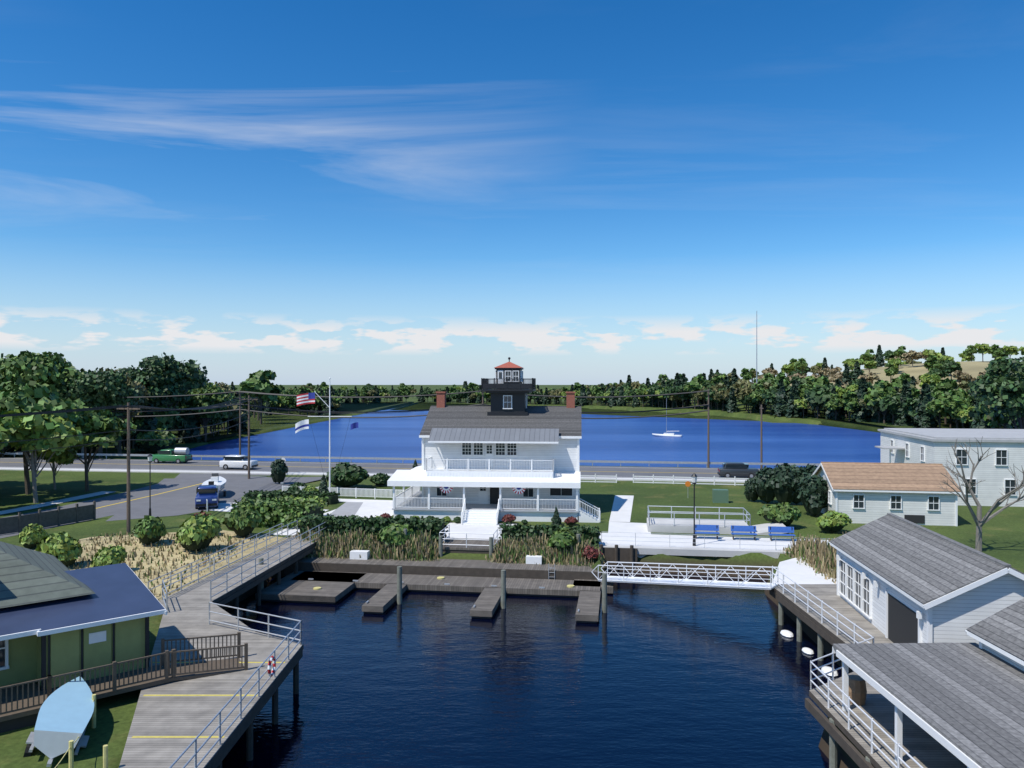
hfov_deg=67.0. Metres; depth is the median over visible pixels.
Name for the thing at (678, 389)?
tree
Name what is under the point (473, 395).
tree
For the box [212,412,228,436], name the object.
tree
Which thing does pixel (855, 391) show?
tree
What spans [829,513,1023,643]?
shed
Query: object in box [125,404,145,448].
tree
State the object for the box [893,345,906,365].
tree
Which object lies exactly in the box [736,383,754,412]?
tree
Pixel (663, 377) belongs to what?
tree
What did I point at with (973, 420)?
tree
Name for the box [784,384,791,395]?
tree
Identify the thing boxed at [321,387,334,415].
tree
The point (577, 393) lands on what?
tree
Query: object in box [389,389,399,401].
tree
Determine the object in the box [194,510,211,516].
shrub
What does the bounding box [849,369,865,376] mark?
tree
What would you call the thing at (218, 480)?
boat on trailer
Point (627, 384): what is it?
tree
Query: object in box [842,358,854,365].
tree
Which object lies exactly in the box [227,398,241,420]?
tree
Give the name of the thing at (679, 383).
tree
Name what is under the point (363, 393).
tree
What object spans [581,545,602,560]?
reed shrub
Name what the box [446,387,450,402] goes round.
tree
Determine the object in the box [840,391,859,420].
tree
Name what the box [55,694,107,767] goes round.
rope posts
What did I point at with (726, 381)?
tree
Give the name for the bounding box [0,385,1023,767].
ground
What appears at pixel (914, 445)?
building
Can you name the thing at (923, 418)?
tree
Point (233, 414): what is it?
tree
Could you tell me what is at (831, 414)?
tree
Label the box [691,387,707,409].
tree
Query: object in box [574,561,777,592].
gangway
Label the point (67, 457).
tree
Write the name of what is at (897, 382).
tree
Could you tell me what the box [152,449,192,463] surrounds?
green truck
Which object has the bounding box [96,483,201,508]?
road side line
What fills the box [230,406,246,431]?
tree
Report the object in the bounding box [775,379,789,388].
tree
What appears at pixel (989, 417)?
tree
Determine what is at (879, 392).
tree
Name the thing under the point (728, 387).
tree
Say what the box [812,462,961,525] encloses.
building
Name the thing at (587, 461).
lake guardrail
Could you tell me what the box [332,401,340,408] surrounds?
tree
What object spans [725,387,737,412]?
tree
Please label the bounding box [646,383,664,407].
tree
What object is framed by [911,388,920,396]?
tree
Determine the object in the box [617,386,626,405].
tree
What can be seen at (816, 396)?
tree
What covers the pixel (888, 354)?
tree
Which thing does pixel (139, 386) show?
big tree
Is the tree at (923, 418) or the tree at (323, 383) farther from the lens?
the tree at (323, 383)
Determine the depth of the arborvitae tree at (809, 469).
75.63 m
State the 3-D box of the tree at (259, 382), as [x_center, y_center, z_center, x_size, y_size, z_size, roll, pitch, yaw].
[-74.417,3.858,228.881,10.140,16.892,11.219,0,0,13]
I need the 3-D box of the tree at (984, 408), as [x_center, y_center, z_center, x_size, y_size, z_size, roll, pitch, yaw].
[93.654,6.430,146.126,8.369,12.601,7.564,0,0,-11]
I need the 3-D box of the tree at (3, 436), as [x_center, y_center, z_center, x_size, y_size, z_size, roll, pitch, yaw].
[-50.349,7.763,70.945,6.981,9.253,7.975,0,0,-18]
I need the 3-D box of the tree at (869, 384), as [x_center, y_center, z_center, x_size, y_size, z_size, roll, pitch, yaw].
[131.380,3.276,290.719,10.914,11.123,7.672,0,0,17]
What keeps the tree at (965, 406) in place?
on the ground at (1002, 535)
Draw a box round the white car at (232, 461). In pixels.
[219,455,257,469]
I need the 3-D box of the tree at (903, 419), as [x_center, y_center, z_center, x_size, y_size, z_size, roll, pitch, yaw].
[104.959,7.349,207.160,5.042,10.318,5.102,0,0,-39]
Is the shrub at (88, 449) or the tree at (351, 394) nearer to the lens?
the shrub at (88, 449)
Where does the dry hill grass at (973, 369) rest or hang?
on the ground at (1002, 535)
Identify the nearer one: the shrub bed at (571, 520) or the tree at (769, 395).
the shrub bed at (571, 520)
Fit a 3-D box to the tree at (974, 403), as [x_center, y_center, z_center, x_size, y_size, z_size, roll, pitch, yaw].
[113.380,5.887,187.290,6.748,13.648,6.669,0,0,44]
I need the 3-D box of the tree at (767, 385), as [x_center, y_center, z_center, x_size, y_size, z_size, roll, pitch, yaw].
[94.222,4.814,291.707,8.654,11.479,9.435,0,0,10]
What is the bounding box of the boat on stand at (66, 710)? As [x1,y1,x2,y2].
[23,677,93,766]
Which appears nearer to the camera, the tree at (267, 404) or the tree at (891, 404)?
the tree at (891, 404)
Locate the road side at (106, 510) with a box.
[0,470,295,537]
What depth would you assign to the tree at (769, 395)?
261.46 m
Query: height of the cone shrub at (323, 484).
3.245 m
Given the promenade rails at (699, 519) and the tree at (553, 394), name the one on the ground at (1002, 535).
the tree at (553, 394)
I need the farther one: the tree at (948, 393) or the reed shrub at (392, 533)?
the tree at (948, 393)
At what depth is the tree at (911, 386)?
237.14 m
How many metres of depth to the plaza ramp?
48.58 m
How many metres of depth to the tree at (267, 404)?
287.52 m
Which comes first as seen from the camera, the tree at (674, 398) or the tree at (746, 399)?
the tree at (746, 399)
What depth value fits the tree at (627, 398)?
346.90 m
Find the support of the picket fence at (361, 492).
on the ground at (1002, 535)
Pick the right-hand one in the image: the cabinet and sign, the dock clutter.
the cabinet and sign
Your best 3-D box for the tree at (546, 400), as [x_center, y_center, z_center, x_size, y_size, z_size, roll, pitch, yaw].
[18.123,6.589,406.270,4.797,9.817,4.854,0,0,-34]
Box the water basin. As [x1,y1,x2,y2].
[222,571,841,767]
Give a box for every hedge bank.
[295,513,447,542]
[497,522,600,546]
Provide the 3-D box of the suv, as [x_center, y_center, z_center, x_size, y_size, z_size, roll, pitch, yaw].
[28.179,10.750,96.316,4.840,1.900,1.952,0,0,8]
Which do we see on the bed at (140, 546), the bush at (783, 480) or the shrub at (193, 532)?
the shrub at (193, 532)
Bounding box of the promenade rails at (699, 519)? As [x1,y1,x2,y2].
[601,506,824,549]
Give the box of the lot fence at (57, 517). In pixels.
[0,501,95,534]
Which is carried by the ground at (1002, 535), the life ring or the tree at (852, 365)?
the tree at (852, 365)
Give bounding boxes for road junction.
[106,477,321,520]
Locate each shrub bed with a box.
[380,513,390,517]
[444,516,451,521]
[453,516,460,522]
[502,514,515,522]
[564,516,577,524]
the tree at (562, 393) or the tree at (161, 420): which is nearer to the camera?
the tree at (161, 420)
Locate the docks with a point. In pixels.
(334, 577)
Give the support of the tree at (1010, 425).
on the ground at (1002, 535)
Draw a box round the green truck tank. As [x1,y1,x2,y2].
[174,447,189,454]
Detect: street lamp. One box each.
[148,454,152,515]
[691,473,697,545]
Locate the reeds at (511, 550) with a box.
[485,531,605,567]
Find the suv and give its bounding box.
[717,462,757,477]
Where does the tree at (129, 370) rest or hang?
on the ground at (1002, 535)
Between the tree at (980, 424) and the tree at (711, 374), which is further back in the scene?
the tree at (711, 374)
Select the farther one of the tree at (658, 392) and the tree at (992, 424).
the tree at (658, 392)
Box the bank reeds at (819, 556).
[778,531,843,583]
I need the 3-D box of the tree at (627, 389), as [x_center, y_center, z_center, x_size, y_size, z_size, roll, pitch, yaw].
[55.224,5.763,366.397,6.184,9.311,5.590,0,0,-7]
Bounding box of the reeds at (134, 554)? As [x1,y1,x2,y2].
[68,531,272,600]
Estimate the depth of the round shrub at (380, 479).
90.22 m
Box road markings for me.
[12,458,711,478]
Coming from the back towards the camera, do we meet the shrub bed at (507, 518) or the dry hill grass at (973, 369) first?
the dry hill grass at (973, 369)
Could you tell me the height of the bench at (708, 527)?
1.026 m
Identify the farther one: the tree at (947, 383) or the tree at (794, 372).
the tree at (794, 372)
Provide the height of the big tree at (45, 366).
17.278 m
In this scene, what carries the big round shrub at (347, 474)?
on the ground at (1002, 535)
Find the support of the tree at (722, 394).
on the ground at (1002, 535)
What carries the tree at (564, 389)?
on the ground at (1002, 535)
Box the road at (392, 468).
[0,457,759,479]
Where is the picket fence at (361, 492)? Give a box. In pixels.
[205,485,400,511]
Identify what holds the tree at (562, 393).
on the ground at (1002, 535)
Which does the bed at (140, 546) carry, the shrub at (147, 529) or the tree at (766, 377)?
the shrub at (147, 529)
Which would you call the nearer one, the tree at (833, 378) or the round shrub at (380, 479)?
the round shrub at (380, 479)
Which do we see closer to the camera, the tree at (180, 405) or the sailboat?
the tree at (180, 405)
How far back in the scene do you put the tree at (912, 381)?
293.35 m
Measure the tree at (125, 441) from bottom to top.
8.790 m
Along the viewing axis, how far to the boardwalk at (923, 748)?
28.00 m
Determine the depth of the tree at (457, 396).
456.15 m
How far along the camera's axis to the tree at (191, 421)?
156.94 m
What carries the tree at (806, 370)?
on the ground at (1002, 535)
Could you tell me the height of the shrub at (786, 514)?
2.141 m
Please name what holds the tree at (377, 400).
on the ground at (1002, 535)
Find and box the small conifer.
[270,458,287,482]
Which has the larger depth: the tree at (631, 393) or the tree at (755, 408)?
the tree at (631, 393)
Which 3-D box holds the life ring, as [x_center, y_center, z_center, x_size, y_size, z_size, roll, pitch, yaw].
[-9.320,10.950,30.000,0.104,0.763,0.777,0,0,0]
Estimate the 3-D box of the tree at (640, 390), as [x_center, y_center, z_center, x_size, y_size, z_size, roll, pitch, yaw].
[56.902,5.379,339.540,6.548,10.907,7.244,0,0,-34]
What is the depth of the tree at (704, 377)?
335.35 m
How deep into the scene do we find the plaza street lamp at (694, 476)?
57.20 m
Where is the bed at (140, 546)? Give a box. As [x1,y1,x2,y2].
[33,530,286,601]
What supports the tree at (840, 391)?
on the ground at (1002, 535)
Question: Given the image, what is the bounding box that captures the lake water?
[189,408,879,468]
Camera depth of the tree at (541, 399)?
417.00 m
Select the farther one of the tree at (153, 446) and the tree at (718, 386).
the tree at (718, 386)
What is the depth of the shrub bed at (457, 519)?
66.35 m
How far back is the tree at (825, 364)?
393.30 m
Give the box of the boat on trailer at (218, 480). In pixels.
[202,473,225,495]
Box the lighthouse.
[387,357,599,524]
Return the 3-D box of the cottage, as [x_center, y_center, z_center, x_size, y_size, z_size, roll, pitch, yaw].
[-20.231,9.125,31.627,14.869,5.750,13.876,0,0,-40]
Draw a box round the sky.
[0,0,1023,384]
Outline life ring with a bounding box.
[268,656,275,676]
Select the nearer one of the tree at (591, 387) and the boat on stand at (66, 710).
the boat on stand at (66, 710)
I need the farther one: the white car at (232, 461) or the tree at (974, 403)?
the tree at (974, 403)
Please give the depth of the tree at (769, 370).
449.83 m
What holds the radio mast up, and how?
on the ground at (1002, 535)
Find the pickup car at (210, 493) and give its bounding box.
[195,485,218,508]
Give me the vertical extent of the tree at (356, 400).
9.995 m
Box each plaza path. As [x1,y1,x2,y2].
[208,503,326,511]
[272,499,828,549]
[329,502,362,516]
[609,495,633,521]
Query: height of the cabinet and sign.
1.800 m
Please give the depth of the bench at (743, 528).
59.67 m
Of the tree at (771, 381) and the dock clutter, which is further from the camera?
the tree at (771, 381)
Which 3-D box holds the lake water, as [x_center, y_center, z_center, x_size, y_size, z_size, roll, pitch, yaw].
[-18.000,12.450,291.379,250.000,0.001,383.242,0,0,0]
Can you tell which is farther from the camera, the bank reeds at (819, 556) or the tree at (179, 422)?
the tree at (179, 422)
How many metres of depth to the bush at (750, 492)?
78.38 m
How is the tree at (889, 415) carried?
on the ground at (1002, 535)
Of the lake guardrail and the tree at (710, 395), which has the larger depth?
the tree at (710, 395)
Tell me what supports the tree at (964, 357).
on the ground at (1002, 535)
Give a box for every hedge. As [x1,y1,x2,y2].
[227,494,328,528]
[243,490,339,504]
[276,494,328,513]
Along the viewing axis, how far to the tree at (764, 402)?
265.63 m
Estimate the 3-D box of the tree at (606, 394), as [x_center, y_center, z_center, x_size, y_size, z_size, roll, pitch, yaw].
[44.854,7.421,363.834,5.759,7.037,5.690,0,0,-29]
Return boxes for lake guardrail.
[0,452,819,466]
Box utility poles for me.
[0,389,762,532]
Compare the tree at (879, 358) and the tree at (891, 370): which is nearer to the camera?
the tree at (891, 370)
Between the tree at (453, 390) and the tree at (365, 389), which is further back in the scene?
the tree at (365, 389)
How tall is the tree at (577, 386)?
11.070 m
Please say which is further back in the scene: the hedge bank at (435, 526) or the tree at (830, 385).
the tree at (830, 385)
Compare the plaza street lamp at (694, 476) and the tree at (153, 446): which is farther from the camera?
the tree at (153, 446)
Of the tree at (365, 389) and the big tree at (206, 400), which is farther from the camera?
the tree at (365, 389)
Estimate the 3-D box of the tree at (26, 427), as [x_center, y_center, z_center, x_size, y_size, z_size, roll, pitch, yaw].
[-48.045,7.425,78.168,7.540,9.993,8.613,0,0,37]
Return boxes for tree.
[0,350,93,457]
[0,378,97,494]
[0,386,10,456]
[0,409,88,502]
[0,429,8,449]
[34,447,79,489]
[54,367,142,458]
[66,406,136,491]
[96,367,149,452]
[106,433,126,453]
[118,365,138,374]
[121,418,139,450]
[121,429,139,448]
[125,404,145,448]
[128,352,209,427]
[134,403,157,452]
[138,403,169,429]
[158,403,179,429]
[168,416,186,431]
[174,389,194,415]
[178,400,201,442]
[185,386,232,441]
[196,415,216,438]
[202,381,223,391]
[208,420,221,435]
[210,382,232,432]
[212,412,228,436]
[215,415,228,434]
[225,403,243,433]
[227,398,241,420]
[228,393,247,430]
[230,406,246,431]
[234,392,250,405]
[239,370,281,423]
[239,372,255,417]
[244,370,266,420]
[263,399,272,415]
[269,397,281,414]
[277,396,285,412]
[281,390,289,408]
[281,394,296,413]
[295,393,317,414]
[296,389,306,412]
[313,391,324,414]
[315,389,323,414]
[320,381,328,386]
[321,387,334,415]
[332,395,341,403]
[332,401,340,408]
[344,389,350,402]
[347,391,355,399]
[352,388,359,402]
[357,387,367,393]
[358,390,367,402]
[367,389,376,402]
[374,388,380,402]
[379,388,389,400]
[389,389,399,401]
[402,387,410,398]
[417,386,425,401]
[422,389,432,397]
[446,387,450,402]
[449,387,457,394]
[453,391,463,402]
[458,389,472,402]
[465,389,472,403]
[467,382,475,390]
[469,393,476,399]
[476,385,484,403]
[476,392,487,398]
[528,390,540,404]
[538,389,543,403]
[543,387,550,404]
[548,392,558,399]
[555,389,563,404]
[560,391,567,398]
[561,387,569,400]
[572,390,580,400]
[574,384,580,390]
[578,384,587,405]
[585,385,596,403]
[586,394,595,404]
[587,388,592,404]
[593,386,604,400]
[596,392,603,400]
[602,393,609,401]
[603,384,609,403]
[608,387,616,406]
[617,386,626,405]
[619,382,631,388]
[620,391,634,400]
[624,387,631,392]
[624,392,632,404]
[626,375,631,383]
[631,381,641,401]
[632,392,639,406]
[634,384,647,406]
[642,378,650,402]
[644,386,659,406]
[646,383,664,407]
[649,398,657,405]
[654,387,665,407]
[657,380,665,405]
[658,374,669,380]
[660,386,674,407]
[664,381,671,406]
[665,379,676,384]
[669,395,681,407]
[670,382,690,406]
[671,376,687,406]
[681,373,691,403]
[682,379,691,405]
[683,376,704,408]
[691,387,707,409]
[696,373,709,404]
[697,380,707,407]
[702,382,714,407]
[703,388,714,409]
[708,369,713,380]
[709,381,719,406]
[710,375,723,383]
[710,382,725,408]
[711,393,722,409]
[712,389,725,410]
[715,386,739,400]
[719,376,728,407]
[723,381,736,409]
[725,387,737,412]
[727,372,739,380]
[731,368,738,383]
[732,381,740,386]
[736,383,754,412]
[739,380,752,388]
[740,368,753,379]
[740,395,758,413]
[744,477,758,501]
[748,383,765,413]
[751,370,757,380]
[751,382,766,412]
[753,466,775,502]
[757,373,773,382]
[760,387,789,404]
[761,367,777,375]
[762,382,772,388]
[762,398,772,414]
[767,377,778,385]
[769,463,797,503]
[771,379,787,416]
[775,374,789,385]
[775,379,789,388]
[781,364,793,373]
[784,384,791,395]
[785,379,804,417]
[787,370,802,375]
[787,373,804,383]
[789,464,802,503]
[790,376,802,383]
[793,358,807,373]
[793,397,808,417]
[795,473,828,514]
[796,463,817,485]
[798,383,808,399]
[801,367,810,375]
[801,377,827,413]
[803,373,819,377]
[803,385,830,418]
[805,376,829,415]
[807,402,826,417]
[810,365,818,373]
[816,366,829,372]
[819,357,829,378]
[823,366,841,375]
[823,393,843,419]
[824,383,834,387]
[826,387,842,419]
[829,372,841,383]
[834,381,848,388]
[835,378,847,415]
[835,386,855,417]
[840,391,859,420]
[841,389,857,398]
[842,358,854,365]
[842,364,852,383]
[846,378,875,389]
[847,384,858,388]
[848,359,865,370]
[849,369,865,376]
[851,361,860,382]
[851,378,872,421]
[857,372,879,383]
[857,399,880,422]
[860,349,874,369]
[864,360,877,371]
[864,380,896,422]
[871,410,887,421]
[875,344,884,366]
[879,392,906,424]
[882,350,894,359]
[884,363,898,382]
[886,386,899,422]
[887,358,901,362]
[890,376,903,388]
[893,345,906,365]
[893,360,902,367]
[894,392,913,425]
[895,379,913,421]
[899,384,917,392]
[900,373,915,384]
[900,397,918,422]
[902,350,921,366]
[906,360,921,363]
[910,376,915,385]
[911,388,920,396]
[912,383,937,427]
[917,373,941,386]
[918,349,928,359]
[922,349,941,358]
[924,355,942,370]
[925,393,947,427]
[926,367,948,377]
[928,384,938,424]
[930,384,945,391]
[931,378,968,423]
[937,355,953,361]
[938,436,1023,551]
[940,360,961,378]
[941,388,969,428]
[944,390,971,428]
[948,398,971,428]
[951,370,975,382]
[957,381,969,394]
[957,405,974,422]
[958,353,975,361]
[963,345,977,360]
[965,391,977,428]
[968,356,1023,428]
[968,403,996,428]
[969,400,979,428]
[973,343,991,361]
[974,418,1000,428]
[979,404,1006,428]
[982,414,1005,427]
[987,405,1012,428]
[989,344,1003,357]
[990,404,1015,423]
[1003,345,1018,357]
[1006,418,1018,428]
[1018,346,1023,355]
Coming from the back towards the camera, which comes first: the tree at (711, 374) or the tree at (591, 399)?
the tree at (711, 374)
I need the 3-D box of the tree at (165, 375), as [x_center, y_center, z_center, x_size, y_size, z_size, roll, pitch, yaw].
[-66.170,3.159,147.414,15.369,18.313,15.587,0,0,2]
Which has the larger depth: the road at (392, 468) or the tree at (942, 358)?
the tree at (942, 358)
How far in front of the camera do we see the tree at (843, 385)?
297.43 m
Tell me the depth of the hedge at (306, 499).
69.34 m
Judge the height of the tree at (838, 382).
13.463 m
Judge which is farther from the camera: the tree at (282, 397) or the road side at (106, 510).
the tree at (282, 397)
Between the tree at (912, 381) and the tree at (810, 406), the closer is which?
the tree at (810, 406)
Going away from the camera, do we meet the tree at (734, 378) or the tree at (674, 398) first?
the tree at (674, 398)
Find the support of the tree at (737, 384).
on the ground at (1002, 535)
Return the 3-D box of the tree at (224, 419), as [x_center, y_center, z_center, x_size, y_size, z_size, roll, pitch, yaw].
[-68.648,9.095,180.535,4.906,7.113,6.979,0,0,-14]
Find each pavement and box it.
[0,467,746,482]
[0,491,111,514]
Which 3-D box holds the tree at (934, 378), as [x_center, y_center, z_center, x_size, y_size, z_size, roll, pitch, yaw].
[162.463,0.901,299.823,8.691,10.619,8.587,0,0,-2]
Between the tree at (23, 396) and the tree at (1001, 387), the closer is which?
the tree at (23, 396)
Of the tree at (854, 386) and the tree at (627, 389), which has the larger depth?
the tree at (627, 389)
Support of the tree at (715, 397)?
on the ground at (1002, 535)
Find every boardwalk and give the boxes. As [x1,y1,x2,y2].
[119,534,316,767]
[769,584,966,767]
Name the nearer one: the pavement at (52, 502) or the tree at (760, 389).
the pavement at (52, 502)
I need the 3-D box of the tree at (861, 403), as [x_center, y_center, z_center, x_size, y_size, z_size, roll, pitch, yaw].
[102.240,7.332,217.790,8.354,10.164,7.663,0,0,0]
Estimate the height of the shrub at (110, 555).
1.809 m
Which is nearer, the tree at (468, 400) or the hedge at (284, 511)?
the hedge at (284, 511)
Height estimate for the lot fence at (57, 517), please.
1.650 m
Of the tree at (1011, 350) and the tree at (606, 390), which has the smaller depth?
the tree at (606, 390)
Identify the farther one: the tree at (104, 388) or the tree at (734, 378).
the tree at (734, 378)
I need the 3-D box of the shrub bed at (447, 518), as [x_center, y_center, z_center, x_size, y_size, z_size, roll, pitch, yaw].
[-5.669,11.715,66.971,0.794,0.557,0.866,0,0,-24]
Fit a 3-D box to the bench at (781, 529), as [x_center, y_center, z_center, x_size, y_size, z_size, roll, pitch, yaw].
[20.633,11.467,59.152,1.900,1.026,0.596,0,0,8]
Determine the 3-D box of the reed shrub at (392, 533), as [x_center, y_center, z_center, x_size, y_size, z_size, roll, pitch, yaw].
[-8.553,11.254,56.994,2.687,1.998,2.657,0,0,2]
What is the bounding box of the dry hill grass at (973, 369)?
[790,361,994,389]
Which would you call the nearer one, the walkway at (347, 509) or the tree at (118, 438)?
the walkway at (347, 509)
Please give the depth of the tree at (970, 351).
436.17 m
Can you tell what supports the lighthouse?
on the ground at (1002, 535)
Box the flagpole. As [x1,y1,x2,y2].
[295,378,357,491]
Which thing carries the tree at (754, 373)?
on the ground at (1002, 535)
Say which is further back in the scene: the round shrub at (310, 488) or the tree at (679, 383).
the tree at (679, 383)
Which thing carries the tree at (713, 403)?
on the ground at (1002, 535)
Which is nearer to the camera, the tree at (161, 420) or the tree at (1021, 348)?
the tree at (161, 420)
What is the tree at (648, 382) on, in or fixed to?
on the ground at (1002, 535)
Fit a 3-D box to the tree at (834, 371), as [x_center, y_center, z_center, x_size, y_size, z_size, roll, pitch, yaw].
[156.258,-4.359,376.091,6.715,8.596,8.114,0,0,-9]
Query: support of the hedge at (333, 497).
on the ground at (1002, 535)
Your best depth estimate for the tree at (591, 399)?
374.25 m
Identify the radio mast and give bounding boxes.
[756,311,756,382]
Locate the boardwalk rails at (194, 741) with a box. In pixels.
[147,520,327,767]
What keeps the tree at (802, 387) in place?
on the ground at (1002, 535)
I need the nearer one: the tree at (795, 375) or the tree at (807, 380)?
the tree at (807, 380)
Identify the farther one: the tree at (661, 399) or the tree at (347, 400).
the tree at (347, 400)
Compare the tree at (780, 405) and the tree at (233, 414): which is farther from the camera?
the tree at (780, 405)
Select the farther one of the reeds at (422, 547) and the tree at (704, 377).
the tree at (704, 377)
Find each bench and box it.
[695,524,719,538]
[731,525,756,540]
[768,526,794,540]
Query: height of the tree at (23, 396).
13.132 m
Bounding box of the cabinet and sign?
[685,481,728,502]
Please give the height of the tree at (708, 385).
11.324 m
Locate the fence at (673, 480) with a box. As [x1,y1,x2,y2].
[580,474,748,485]
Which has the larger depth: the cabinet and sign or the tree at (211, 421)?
the tree at (211, 421)
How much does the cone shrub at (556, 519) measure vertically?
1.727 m
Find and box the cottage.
[0,541,247,732]
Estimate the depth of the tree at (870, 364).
382.91 m
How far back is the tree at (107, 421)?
85.74 m
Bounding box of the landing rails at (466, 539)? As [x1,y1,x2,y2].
[439,524,599,548]
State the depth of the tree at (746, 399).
275.19 m
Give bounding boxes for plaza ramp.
[773,556,836,583]
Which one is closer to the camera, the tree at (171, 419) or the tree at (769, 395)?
the tree at (171, 419)
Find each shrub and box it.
[0,443,16,455]
[18,523,48,547]
[35,531,82,566]
[77,445,97,452]
[90,544,127,566]
[132,515,166,544]
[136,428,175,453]
[175,513,221,550]
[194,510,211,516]
[220,506,261,536]
[288,482,307,490]
[301,485,318,491]
[318,475,329,492]
[325,462,368,486]
[370,473,389,485]
[376,523,414,546]
[547,527,576,549]
[552,507,561,524]
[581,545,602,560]
[757,502,801,526]
[815,510,851,531]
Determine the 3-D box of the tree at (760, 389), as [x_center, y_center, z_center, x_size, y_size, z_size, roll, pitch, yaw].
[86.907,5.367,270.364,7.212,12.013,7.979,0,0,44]
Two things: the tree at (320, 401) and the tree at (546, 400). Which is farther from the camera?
the tree at (546, 400)
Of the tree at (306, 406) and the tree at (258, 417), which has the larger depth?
the tree at (306, 406)
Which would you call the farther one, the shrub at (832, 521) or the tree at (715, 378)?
the tree at (715, 378)
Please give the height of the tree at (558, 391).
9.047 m
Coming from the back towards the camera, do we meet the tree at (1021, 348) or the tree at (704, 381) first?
the tree at (1021, 348)
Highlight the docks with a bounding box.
[255,529,606,622]
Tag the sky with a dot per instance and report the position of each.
(347, 192)
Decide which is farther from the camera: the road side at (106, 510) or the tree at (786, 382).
the tree at (786, 382)
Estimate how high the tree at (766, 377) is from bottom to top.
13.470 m
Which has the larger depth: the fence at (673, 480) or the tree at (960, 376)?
the tree at (960, 376)
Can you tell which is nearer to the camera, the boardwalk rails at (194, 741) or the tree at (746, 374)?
the boardwalk rails at (194, 741)
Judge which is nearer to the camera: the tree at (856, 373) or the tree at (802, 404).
the tree at (802, 404)
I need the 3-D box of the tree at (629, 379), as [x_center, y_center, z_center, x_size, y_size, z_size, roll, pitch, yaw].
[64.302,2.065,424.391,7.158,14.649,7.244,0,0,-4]
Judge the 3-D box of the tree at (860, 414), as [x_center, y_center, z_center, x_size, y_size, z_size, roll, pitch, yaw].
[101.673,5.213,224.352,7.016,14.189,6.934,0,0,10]
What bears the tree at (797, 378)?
on the ground at (1002, 535)
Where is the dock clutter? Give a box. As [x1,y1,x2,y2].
[308,550,578,611]
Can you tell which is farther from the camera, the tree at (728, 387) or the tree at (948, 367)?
the tree at (948, 367)
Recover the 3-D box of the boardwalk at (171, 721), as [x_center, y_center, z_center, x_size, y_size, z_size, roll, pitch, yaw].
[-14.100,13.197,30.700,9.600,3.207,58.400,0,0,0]
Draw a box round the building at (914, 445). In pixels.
[875,428,1023,506]
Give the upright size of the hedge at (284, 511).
2.912 m
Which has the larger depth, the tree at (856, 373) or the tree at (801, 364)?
the tree at (801, 364)
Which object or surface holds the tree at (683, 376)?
on the ground at (1002, 535)
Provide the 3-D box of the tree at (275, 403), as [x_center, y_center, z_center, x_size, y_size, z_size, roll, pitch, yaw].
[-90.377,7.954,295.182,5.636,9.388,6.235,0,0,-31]
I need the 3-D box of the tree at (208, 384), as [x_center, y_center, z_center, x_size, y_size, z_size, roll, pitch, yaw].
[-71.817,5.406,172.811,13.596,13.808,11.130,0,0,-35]
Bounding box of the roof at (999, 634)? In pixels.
[965,598,1023,670]
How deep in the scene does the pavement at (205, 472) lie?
101.07 m
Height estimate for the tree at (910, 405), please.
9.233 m
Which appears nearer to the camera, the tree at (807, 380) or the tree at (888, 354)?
the tree at (807, 380)
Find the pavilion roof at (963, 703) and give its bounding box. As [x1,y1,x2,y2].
[832,643,1023,767]
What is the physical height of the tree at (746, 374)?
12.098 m
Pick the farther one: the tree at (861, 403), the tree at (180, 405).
the tree at (861, 403)
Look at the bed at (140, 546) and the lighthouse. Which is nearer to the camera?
the bed at (140, 546)
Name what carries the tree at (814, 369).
on the ground at (1002, 535)
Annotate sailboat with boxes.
[652,398,681,436]
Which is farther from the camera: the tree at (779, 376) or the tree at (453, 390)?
the tree at (453, 390)
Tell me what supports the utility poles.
on the ground at (1002, 535)
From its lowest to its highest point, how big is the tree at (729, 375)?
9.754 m
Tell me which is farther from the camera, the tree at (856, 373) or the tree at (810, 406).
the tree at (856, 373)
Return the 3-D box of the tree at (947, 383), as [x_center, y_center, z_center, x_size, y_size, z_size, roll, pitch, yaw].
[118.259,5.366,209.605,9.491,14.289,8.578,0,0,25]
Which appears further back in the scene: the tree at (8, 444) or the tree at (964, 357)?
the tree at (964, 357)
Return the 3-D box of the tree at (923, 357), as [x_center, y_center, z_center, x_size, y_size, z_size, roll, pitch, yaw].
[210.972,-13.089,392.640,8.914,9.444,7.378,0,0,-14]
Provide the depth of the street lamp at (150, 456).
68.96 m
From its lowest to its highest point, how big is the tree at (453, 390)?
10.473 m
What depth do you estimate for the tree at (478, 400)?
444.43 m
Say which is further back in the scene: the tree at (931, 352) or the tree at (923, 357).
the tree at (923, 357)
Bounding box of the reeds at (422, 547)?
[289,526,447,562]
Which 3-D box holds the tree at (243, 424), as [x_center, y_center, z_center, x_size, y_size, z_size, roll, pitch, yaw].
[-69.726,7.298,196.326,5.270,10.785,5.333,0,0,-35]
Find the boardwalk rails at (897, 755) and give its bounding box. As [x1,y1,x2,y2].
[772,566,922,767]
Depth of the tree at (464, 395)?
452.78 m
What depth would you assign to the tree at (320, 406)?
296.78 m
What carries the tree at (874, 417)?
on the ground at (1002, 535)

